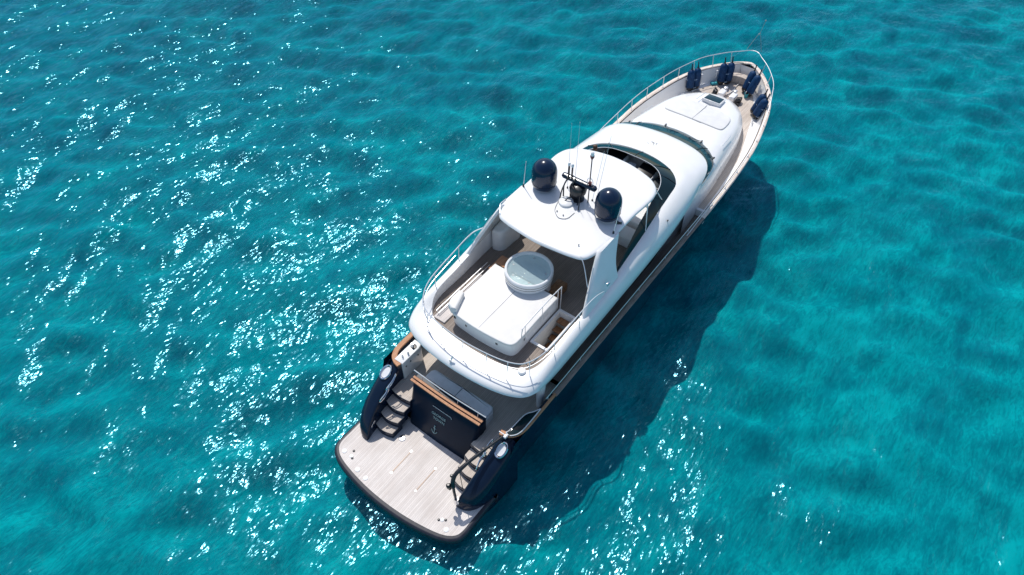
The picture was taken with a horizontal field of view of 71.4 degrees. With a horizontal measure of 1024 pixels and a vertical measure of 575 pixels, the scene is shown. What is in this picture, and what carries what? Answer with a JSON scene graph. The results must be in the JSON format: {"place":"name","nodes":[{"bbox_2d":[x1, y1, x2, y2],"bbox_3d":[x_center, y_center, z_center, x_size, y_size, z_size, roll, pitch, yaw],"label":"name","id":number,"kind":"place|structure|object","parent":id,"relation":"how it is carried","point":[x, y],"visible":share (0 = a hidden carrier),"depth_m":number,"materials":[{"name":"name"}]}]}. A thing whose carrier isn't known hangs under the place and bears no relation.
{"place":"outdoors","nodes":[
{"label":"outdoors","id":0,"kind":"place"},
{"bbox_2d":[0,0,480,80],"bbox_3d":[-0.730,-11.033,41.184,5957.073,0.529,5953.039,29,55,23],"label":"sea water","id":1,"kind":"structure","parent":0,"point":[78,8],"depth_m":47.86,"materials":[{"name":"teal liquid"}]},
{"bbox_2d":[335,20,773,543],"bbox_3d":[4.070,-3.514,29.155,6.450,10.400,28.610,29,55,23],"label":"motor yacht","id":2,"kind":"object","parent":1,"relation":"on","point":[559,268],"visible":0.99,"depth_m":25.67,"materials":[{"name":"white paint"}]},
{"bbox_2d":[686,64,694,90],"bbox_3d":[9.020,-10.588,35.913,0.404,1.440,0.404,26,50,28],"label":"fender","id":3,"kind":"object","parent":2,"relation":"attached to","point":[690,81],"visible":1,"depth_m":35.85,"materials":[{"name":"blue fabric"}]},
{"bbox_2d":[693,62,701,88],"bbox_3d":[9.357,-10.710,36.022,0.404,1.440,0.404,26,50,27],"label":"fender","id":4,"kind":"object","parent":2,"relation":"attached to","point":[698,71],"visible":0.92,"depth_m":35.89,"materials":[{"name":"blue fabric"}]},
{"bbox_2d":[717,57,727,84],"bbox_3d":[10.751,-11.031,36.308,0.404,1.440,0.404,27,48,25],"label":"fender","id":5,"kind":"object","parent":2,"relation":"attached to","point":[722,73],"visible":1,"depth_m":36.24,"materials":[{"name":"blue fabric"}]},
{"bbox_2d":[724,56,734,83],"bbox_3d":[11.130,-11.082,36.353,0.404,1.440,0.404,28,48,25],"label":"fender","id":6,"kind":"object","parent":2,"relation":"attached to","point":[730,72],"visible":0.99,"depth_m":36.26,"materials":[{"name":"blue fabric"}]},
{"bbox_2d":[742,65,756,91],"bbox_3d":[12.017,-10.513,35.911,0.404,1.440,0.404,33,35,20],"label":"fender","id":7,"kind":"object","parent":2,"relation":"attached to","point":[750,76],"visible":0.84,"depth_m":35.80,"materials":[{"name":"blue fabric"}]},
{"bbox_2d":[746,69,761,96],"bbox_3d":[12.151,-10.232,35.660,0.404,1.440,0.404,36,37,17],"label":"fender","id":8,"kind":"object","parent":2,"relation":"attached to","point":[753,84],"visible":0.99,"depth_m":35.58,"materials":[{"name":"blue fabric"}]},
{"bbox_2d":[750,89,767,112],"bbox_3d":[12.027,-9.014,34.550,0.404,1.440,0.404,39,49,12],"label":"fender","id":9,"kind":"object","parent":2,"relation":"attached to","point":[758,100],"visible":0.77,"depth_m":34.40,"materials":[{"name":"blue fabric"}]},
{"bbox_2d":[752,94,769,118],"bbox_3d":[12.033,-8.733,34.300,0.404,1.440,0.404,39,51,11],"label":"fender","id":10,"kind":"object","parent":2,"relation":"attached to","point":[757,112],"visible":1,"depth_m":34.25,"materials":[{"name":"blue fabric"}]},
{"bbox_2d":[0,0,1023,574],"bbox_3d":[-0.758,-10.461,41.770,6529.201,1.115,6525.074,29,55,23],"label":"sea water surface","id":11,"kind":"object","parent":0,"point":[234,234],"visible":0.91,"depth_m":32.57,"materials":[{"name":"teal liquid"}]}
]}

